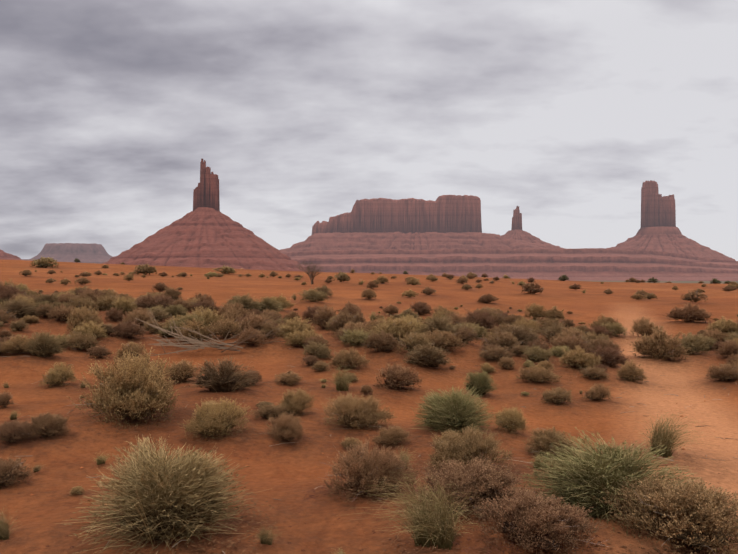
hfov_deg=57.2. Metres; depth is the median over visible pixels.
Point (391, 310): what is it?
shrub
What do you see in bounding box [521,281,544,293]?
shrub
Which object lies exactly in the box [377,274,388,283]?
shrub
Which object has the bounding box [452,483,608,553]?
shrub
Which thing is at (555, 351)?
shrub
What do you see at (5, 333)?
shrub
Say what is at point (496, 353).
shrub
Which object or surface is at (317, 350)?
shrub
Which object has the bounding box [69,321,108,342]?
shrub
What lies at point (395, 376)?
shrub
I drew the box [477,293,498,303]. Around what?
shrub
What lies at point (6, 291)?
shrub
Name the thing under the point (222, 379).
shrub
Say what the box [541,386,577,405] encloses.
shrub
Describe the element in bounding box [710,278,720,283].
shrub
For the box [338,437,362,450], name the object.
shrub
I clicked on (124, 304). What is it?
shrub
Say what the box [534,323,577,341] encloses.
shrub
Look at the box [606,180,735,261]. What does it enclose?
butte tower
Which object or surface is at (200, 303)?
shrub
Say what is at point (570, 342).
shrub
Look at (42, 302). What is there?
shrub
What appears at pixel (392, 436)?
shrub
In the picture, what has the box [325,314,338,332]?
shrub
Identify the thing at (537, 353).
shrub
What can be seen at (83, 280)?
shrub
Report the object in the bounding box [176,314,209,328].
shrub
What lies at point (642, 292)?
shrub
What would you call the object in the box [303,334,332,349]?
shrub
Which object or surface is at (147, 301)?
shrub
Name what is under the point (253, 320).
shrub
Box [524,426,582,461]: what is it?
shrub
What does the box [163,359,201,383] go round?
shrub
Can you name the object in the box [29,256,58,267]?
shrub
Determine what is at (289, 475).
sand ground
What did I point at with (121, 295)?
shrub
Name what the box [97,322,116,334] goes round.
shrub
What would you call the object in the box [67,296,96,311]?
shrub
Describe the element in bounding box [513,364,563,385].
shrub
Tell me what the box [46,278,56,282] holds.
shrub
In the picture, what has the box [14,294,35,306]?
shrub
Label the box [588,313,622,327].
shrub
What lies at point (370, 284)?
shrub
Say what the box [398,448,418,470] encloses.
shrub
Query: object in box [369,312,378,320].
shrub
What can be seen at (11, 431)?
shrub
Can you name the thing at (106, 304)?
shrub
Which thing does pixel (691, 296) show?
shrub
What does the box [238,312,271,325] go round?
shrub
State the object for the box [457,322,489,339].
shrub
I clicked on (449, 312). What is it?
shrub
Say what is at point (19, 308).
shrub
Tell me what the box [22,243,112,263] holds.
mesa
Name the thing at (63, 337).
shrub
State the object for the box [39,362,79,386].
shrub
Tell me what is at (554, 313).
shrub
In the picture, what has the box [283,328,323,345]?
shrub
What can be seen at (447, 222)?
mesa
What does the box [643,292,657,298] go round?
shrub
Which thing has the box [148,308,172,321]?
shrub
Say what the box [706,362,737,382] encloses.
shrub
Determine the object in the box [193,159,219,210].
butte spire
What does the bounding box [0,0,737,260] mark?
sky
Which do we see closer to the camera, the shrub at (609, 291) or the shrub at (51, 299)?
the shrub at (51, 299)
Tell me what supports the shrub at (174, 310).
on the sand ground
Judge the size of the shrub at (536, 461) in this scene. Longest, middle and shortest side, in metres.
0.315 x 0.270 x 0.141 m
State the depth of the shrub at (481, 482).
3.93 m
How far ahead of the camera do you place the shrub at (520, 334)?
11.76 m
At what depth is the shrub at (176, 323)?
11.47 m
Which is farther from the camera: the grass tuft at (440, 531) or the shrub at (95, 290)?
the shrub at (95, 290)
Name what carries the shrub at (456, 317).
on the sand ground
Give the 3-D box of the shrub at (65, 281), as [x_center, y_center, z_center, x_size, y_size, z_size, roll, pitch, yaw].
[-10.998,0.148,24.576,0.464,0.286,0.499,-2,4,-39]
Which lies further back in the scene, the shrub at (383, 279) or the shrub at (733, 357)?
the shrub at (383, 279)
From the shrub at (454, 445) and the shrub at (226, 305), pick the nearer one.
the shrub at (454, 445)
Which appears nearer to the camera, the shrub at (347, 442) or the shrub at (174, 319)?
the shrub at (347, 442)
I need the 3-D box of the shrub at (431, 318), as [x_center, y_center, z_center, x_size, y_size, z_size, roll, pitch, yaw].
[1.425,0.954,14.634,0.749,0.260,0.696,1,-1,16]
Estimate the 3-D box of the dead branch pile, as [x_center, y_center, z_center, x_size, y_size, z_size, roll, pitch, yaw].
[-2.462,0.854,10.786,2.348,0.648,1.365,0,0,-23]
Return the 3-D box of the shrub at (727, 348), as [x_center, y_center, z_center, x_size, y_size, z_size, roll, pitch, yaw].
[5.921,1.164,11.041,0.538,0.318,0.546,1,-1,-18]
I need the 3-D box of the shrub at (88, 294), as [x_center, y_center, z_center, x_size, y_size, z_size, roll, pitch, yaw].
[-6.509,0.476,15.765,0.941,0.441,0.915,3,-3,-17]
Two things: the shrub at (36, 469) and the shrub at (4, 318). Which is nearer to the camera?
the shrub at (36, 469)
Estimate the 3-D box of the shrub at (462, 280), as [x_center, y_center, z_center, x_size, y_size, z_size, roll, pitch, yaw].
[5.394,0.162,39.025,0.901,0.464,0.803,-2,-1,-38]
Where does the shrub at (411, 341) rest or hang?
on the sand ground
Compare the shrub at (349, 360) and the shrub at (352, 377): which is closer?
the shrub at (352, 377)
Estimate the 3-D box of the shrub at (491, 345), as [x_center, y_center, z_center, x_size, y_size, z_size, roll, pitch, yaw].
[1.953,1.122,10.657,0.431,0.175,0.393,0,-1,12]
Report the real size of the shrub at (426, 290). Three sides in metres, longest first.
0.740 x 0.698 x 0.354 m
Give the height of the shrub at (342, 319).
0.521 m
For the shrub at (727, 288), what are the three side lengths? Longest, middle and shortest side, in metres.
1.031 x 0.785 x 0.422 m
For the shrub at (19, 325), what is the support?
on the sand ground
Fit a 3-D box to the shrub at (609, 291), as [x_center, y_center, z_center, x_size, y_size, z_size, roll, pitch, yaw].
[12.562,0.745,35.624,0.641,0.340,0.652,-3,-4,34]
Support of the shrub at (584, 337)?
on the sand ground
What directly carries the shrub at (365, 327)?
on the sand ground
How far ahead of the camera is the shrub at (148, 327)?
11.88 m
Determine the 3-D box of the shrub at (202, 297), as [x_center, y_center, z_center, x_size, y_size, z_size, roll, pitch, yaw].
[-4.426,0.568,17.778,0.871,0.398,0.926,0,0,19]
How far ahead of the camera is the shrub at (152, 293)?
17.49 m
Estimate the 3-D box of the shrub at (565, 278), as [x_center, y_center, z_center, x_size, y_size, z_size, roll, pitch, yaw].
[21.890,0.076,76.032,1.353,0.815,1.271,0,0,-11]
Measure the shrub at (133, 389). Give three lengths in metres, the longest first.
1.302 x 1.210 x 0.672 m
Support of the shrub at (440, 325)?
on the sand ground
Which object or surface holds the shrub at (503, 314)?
on the sand ground
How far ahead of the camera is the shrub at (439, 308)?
17.28 m
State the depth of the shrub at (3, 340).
9.23 m
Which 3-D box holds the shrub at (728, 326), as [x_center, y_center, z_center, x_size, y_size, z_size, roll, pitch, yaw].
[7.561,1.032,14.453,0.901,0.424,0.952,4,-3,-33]
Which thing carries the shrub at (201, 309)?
on the sand ground
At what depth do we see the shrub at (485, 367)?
9.77 m
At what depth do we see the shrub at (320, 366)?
9.47 m
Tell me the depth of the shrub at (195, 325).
11.22 m
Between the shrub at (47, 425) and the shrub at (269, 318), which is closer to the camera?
the shrub at (47, 425)
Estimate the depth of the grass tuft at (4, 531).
3.56 m
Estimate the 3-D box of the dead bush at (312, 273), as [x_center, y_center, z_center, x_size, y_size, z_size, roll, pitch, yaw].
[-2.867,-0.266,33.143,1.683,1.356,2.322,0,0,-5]
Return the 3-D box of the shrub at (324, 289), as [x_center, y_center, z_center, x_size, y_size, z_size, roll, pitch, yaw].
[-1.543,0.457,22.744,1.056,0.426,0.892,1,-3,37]
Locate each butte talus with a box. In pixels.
[0,250,21,259]
[102,207,307,271]
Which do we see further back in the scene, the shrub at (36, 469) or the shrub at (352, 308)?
the shrub at (352, 308)
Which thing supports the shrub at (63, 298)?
on the sand ground
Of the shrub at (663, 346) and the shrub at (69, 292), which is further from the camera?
the shrub at (69, 292)
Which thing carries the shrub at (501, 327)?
on the sand ground
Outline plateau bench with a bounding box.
[285,248,737,280]
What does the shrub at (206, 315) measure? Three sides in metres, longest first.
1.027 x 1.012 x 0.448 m
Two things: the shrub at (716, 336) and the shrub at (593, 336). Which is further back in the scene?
the shrub at (716, 336)
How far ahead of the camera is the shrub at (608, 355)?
10.38 m
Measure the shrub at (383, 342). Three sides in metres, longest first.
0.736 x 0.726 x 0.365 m
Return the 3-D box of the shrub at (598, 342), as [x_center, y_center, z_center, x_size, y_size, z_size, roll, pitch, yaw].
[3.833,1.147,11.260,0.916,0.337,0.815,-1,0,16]
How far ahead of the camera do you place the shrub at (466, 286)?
31.47 m
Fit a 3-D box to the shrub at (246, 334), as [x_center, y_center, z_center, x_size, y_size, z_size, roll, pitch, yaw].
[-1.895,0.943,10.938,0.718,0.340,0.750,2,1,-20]
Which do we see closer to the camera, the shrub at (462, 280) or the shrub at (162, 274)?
the shrub at (462, 280)
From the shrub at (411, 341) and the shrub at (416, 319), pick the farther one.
the shrub at (416, 319)
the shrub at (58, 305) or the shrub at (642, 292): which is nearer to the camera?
the shrub at (58, 305)
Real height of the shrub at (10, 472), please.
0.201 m
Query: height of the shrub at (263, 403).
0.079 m
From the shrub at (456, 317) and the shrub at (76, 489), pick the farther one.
the shrub at (456, 317)
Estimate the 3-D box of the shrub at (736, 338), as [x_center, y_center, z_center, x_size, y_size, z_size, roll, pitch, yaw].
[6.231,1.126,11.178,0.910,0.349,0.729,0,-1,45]
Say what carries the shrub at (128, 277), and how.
on the sand ground
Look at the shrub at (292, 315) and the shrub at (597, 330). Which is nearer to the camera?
the shrub at (597, 330)
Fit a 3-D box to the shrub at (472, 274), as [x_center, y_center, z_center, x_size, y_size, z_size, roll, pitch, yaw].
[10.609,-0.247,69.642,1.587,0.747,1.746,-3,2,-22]
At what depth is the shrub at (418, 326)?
11.53 m
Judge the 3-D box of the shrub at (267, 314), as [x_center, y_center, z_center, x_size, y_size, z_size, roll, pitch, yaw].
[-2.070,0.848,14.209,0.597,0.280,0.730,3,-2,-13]
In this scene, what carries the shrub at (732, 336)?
on the sand ground
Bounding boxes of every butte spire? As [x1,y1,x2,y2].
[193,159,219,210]
[501,206,551,244]
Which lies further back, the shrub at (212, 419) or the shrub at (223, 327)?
the shrub at (223, 327)
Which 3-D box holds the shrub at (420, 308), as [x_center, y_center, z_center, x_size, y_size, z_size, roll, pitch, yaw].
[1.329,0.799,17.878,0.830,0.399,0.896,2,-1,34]
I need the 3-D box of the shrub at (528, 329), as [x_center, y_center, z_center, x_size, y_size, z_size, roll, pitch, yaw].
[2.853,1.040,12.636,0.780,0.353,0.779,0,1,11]
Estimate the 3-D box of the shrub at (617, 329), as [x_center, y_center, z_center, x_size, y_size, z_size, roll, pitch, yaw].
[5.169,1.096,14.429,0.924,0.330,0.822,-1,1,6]
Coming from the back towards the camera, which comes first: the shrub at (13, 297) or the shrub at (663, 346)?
the shrub at (13, 297)
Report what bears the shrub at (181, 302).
on the sand ground
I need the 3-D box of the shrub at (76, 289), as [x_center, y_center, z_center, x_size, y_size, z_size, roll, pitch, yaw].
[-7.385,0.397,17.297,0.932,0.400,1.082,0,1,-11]
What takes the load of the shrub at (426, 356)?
on the sand ground
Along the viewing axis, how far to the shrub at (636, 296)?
28.91 m
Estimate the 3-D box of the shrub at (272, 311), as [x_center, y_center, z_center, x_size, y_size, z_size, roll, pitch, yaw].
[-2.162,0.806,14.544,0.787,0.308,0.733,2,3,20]
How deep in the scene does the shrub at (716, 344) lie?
11.89 m
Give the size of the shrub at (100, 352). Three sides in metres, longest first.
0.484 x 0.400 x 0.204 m
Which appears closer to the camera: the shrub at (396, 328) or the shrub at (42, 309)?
the shrub at (396, 328)
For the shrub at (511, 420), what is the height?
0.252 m
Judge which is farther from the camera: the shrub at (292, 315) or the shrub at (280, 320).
the shrub at (292, 315)
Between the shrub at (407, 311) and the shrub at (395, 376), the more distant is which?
the shrub at (407, 311)
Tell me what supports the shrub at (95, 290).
on the sand ground
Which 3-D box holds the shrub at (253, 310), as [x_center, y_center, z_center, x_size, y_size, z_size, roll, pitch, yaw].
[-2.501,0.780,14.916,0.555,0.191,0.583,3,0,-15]
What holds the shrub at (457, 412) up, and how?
on the sand ground
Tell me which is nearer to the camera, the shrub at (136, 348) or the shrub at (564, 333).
the shrub at (136, 348)
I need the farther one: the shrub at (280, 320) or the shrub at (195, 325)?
the shrub at (280, 320)
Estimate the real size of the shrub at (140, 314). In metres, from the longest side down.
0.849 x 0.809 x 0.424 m
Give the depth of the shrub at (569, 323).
16.69 m
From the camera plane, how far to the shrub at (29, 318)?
12.55 m
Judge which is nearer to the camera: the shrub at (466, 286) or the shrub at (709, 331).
the shrub at (709, 331)
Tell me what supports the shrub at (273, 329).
on the sand ground
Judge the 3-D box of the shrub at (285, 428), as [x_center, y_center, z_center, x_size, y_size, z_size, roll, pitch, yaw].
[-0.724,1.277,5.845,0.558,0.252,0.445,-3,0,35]
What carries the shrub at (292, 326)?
on the sand ground
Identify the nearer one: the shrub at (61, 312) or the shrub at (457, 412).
the shrub at (457, 412)
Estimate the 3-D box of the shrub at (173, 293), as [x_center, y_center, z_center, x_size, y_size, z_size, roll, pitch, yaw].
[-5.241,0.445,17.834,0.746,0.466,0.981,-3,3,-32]
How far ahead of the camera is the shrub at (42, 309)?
12.97 m
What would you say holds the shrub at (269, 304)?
on the sand ground
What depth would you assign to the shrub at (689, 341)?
11.56 m
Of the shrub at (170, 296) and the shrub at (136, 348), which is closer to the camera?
the shrub at (136, 348)
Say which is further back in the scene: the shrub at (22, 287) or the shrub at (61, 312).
the shrub at (22, 287)
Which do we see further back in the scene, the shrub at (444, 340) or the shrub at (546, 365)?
the shrub at (444, 340)
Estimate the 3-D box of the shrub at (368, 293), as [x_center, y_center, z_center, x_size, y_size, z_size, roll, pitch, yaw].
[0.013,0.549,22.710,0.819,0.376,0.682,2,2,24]
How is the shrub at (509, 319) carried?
on the sand ground
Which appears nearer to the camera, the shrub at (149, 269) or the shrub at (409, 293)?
the shrub at (409, 293)
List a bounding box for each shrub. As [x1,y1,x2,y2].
[0,284,27,303]
[0,297,42,319]
[0,309,21,325]
[0,328,14,337]
[0,335,43,354]
[0,336,15,353]
[0,391,13,407]
[0,419,44,449]
[0,454,41,494]
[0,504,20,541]
[5,410,22,419]
[9,293,24,300]
[9,319,29,330]
[10,283,28,290]
[13,412,79,443]
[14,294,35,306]
[19,269,32,275]
[19,315,38,322]
[22,330,65,357]
[23,289,40,296]
[23,294,42,301]
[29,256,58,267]
[30,291,61,305]
[31,464,41,472]
[34,301,48,307]
[34,302,54,316]
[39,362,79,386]
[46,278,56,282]
[46,303,79,322]
[50,301,68,308]
[52,333,72,348]
[55,290,78,296]
[55,293,75,306]
[60,278,71,284]
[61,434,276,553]
[63,331,99,351]
[65,303,105,334]
[65,347,196,434]
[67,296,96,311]
[69,285,89,293]
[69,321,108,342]
[69,486,85,496]
[74,276,90,283]
[74,288,107,296]
[76,288,102,304]
[85,344,112,358]
[91,452,112,466]
[92,294,130,310]
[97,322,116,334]
[99,288,115,295]
[104,308,124,320]
[110,319,146,338]
[111,296,137,314]
[113,340,149,359]
[116,291,129,297]
[118,307,154,327]
[122,273,133,280]
[132,294,178,310]
[134,264,156,274]
[138,292,162,298]
[141,319,167,332]
[145,304,165,311]
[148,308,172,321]
[152,282,168,291]
[152,294,173,306]
[155,319,186,337]
[158,271,167,276]
[161,286,181,302]
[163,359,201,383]
[164,304,188,317]
[164,314,184,325]
[165,318,218,344]
[172,297,190,311]
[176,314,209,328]
[180,397,264,442]
[185,297,200,310]
[185,306,226,326]
[188,355,265,394]
[189,299,218,312]
[190,293,212,302]
[190,305,206,314]
[204,271,217,276]
[207,316,241,338]
[213,265,236,273]
[218,300,250,318]
[218,302,241,313]
[219,307,242,321]
[224,293,264,311]
[236,312,272,333]
[236,326,266,347]
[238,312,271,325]
[244,369,262,384]
[247,403,287,421]
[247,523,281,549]
[248,308,262,316]
[253,401,273,409]
[258,296,285,312]
[258,309,281,318]
[258,321,280,339]
[261,311,278,320]
[261,412,311,445]
[264,315,279,324]
[266,294,295,311]
[269,271,277,276]
[273,370,306,386]
[274,317,287,323]
[275,316,328,338]
[277,387,321,418]
[282,311,300,319]
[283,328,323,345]
[296,288,327,302]
[296,340,332,359]
[300,305,328,322]
[301,355,320,367]
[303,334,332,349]
[304,438,423,505]
[307,391,395,437]
[311,304,338,329]
[311,360,330,371]
[315,285,332,296]
[322,308,366,333]
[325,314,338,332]
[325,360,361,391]
[328,347,373,371]
[331,320,372,340]
[333,272,350,281]
[337,324,360,342]
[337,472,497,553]
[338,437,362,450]
[339,301,362,315]
[339,327,375,348]
[342,372,359,382]
[359,384,373,393]
[361,288,376,298]
[361,330,399,354]
[364,313,418,341]
[366,280,377,288]
[366,316,388,331]
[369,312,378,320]
[370,425,415,449]
[372,362,423,393]
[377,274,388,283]
[382,303,398,314]
[393,330,437,354]
[396,313,423,325]
[397,453,557,520]
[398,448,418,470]
[400,309,418,318]
[401,289,418,296]
[402,342,456,368]
[403,316,426,334]
[406,276,420,284]
[409,300,432,314]
[410,383,514,441]
[416,424,531,480]
[418,314,458,336]
[420,286,436,294]
[422,316,441,323]
[424,328,469,352]
[428,275,437,280]
[430,309,448,317]
[431,306,450,315]
[437,306,463,319]
[443,311,466,324]
[449,324,476,342]
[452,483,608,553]
[454,326,481,343]
[455,276,467,283]
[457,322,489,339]
[461,283,471,289]
[461,306,497,332]
[463,371,497,396]
[466,272,476,276]
[472,306,504,326]
[476,345,514,362]
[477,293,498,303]
[478,330,527,352]
[479,362,495,372]
[482,343,500,351]
[486,306,498,314]
[491,322,514,335]
[492,323,543,346]
[492,404,534,436]
[496,310,506,324]
[497,356,515,369]
[502,313,528,324]
[508,344,527,355]
[509,318,539,333]
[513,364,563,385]
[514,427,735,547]
[516,323,537,340]
[518,344,553,362]
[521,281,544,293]
[522,360,533,367]
[523,303,549,318]
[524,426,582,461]
[526,339,549,350]
[527,450,556,470]
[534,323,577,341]
[535,317,566,330]
[537,360,556,371]
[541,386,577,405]
[542,306,565,320]
[548,344,570,356]
[550,326,584,338]
[550,334,591,355]
[558,345,602,372]
[559,274,568,280]
[560,318,574,326]
[571,283,581,289]
[575,325,589,333]
[576,336,589,349]
[578,365,609,381]
[580,337,628,357]
[581,383,617,402]
[582,331,611,341]
[586,324,612,337]
[586,343,628,368]
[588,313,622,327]
[593,472,737,553]
[595,364,609,372]
[598,322,627,336]
[603,288,613,293]
[615,360,648,382]
[628,277,635,281]
[629,316,660,336]
[629,326,694,361]
[630,293,646,299]
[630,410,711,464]
[634,289,646,294]
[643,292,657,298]
[647,277,657,282]
[664,303,711,324]
[677,332,712,355]
[680,290,708,301]
[696,335,716,350]
[698,328,721,337]
[704,328,729,342]
[705,316,737,333]
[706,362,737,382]
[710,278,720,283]
[711,339,730,352]
[715,340,737,357]
[717,337,737,353]
[722,286,733,290]
[723,332,737,341]
[725,353,737,363]
[727,358,737,376]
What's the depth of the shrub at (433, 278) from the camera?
41.08 m
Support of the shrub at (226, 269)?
on the sand ground
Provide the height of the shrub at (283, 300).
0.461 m
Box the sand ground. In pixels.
[0,259,737,553]
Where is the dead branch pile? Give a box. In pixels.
[135,310,286,355]
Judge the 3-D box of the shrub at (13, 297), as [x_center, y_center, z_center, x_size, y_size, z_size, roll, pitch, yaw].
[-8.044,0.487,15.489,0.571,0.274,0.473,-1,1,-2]
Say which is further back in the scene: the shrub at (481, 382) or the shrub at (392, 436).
the shrub at (481, 382)
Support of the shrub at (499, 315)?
on the sand ground
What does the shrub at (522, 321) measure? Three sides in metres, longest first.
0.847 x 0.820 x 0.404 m
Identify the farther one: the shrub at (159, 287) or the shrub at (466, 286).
the shrub at (466, 286)
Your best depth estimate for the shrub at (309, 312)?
14.88 m
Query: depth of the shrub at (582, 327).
14.55 m
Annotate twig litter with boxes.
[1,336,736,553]
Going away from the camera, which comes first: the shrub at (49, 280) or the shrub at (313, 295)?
the shrub at (313, 295)
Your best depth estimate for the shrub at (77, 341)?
9.96 m
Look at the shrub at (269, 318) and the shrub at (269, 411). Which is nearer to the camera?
the shrub at (269, 411)
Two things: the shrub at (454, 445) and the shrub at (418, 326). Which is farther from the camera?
the shrub at (418, 326)
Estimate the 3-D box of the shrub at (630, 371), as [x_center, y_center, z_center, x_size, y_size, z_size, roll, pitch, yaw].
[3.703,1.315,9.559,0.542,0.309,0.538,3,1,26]
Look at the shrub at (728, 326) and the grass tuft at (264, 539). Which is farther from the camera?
the shrub at (728, 326)
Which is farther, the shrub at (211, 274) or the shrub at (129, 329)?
the shrub at (211, 274)
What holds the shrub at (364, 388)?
on the sand ground
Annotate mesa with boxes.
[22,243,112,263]
[279,195,565,253]
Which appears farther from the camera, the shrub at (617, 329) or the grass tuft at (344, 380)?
the shrub at (617, 329)
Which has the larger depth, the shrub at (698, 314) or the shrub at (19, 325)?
the shrub at (698, 314)
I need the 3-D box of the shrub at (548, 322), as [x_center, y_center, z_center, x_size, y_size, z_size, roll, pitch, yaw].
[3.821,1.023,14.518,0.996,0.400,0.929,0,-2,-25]
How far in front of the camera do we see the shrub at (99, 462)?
5.05 m
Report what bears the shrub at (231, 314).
on the sand ground
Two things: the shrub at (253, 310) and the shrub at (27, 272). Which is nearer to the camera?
the shrub at (253, 310)
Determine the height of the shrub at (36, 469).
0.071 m
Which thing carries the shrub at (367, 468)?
on the sand ground
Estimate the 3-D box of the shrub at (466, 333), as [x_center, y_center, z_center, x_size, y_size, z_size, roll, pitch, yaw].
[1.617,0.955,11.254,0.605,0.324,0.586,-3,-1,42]
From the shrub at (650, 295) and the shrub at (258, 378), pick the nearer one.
the shrub at (258, 378)
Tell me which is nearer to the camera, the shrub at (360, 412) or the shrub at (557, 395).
the shrub at (360, 412)
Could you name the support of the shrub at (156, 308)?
on the sand ground
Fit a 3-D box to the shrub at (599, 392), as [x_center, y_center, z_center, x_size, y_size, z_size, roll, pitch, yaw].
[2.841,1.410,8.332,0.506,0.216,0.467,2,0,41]
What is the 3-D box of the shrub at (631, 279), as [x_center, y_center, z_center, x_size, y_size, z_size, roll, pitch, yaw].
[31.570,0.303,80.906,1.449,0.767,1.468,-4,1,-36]
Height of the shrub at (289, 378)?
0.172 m
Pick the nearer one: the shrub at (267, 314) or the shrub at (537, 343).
the shrub at (537, 343)
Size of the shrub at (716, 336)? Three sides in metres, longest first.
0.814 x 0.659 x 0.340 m
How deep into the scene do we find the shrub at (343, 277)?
34.17 m
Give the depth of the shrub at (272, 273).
52.90 m
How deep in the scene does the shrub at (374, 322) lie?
12.90 m
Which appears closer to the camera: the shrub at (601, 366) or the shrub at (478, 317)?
the shrub at (601, 366)
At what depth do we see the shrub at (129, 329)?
11.11 m
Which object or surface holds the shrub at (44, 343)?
on the sand ground
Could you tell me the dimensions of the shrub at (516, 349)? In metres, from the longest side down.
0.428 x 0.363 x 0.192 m
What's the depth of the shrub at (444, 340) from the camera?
10.63 m
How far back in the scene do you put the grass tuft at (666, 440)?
5.73 m
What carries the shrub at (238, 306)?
on the sand ground
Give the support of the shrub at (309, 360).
on the sand ground
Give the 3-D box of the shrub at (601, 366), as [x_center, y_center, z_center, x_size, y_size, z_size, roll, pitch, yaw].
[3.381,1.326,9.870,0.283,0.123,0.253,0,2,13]
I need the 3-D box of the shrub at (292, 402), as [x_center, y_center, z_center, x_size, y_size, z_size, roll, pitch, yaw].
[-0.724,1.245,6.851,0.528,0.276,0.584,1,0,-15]
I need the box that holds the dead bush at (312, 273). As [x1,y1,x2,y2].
[296,260,327,283]
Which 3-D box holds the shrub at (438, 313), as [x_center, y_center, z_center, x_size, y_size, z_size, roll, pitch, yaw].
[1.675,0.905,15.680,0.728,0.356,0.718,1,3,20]
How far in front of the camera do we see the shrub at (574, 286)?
40.48 m
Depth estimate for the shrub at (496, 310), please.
16.82 m
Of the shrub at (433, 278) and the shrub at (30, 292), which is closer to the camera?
the shrub at (30, 292)
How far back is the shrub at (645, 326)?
14.43 m
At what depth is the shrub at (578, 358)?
10.07 m
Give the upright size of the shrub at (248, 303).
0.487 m
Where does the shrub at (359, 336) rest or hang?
on the sand ground
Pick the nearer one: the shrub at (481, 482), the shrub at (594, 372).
the shrub at (481, 482)
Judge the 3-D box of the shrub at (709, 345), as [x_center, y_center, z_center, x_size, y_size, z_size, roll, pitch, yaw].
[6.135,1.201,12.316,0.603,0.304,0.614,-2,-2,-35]
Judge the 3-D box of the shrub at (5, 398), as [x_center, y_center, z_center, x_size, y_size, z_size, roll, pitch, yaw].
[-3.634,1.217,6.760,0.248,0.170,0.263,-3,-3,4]
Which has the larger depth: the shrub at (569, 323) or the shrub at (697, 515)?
the shrub at (569, 323)
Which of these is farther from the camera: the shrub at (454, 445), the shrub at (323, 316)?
the shrub at (323, 316)
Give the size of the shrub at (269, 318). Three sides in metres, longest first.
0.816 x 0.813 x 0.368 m
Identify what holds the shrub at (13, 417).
on the sand ground
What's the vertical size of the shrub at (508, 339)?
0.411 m
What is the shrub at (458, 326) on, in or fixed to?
on the sand ground
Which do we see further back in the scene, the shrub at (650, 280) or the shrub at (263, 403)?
the shrub at (650, 280)
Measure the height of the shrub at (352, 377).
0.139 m
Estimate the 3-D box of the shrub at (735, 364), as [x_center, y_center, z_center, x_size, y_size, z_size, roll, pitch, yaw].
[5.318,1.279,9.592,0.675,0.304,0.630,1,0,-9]
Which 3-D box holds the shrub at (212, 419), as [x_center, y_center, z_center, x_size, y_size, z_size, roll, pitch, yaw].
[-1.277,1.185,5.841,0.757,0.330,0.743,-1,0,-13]
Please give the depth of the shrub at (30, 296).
15.29 m
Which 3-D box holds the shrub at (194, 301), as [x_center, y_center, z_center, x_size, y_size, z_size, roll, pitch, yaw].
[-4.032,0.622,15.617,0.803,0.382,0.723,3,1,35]
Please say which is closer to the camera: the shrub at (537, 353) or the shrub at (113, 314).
the shrub at (537, 353)
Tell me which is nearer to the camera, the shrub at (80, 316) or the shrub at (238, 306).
the shrub at (80, 316)
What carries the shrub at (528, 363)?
on the sand ground
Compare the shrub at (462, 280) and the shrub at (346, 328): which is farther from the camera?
the shrub at (462, 280)
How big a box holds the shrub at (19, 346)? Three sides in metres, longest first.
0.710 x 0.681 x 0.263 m
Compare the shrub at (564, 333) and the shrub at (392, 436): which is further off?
the shrub at (564, 333)
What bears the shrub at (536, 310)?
on the sand ground
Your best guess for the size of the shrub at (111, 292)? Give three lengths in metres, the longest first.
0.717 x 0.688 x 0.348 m
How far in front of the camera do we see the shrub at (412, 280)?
32.96 m
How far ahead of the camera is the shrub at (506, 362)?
9.95 m
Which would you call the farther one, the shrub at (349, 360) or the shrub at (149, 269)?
the shrub at (149, 269)
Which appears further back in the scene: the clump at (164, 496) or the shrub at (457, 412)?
the shrub at (457, 412)

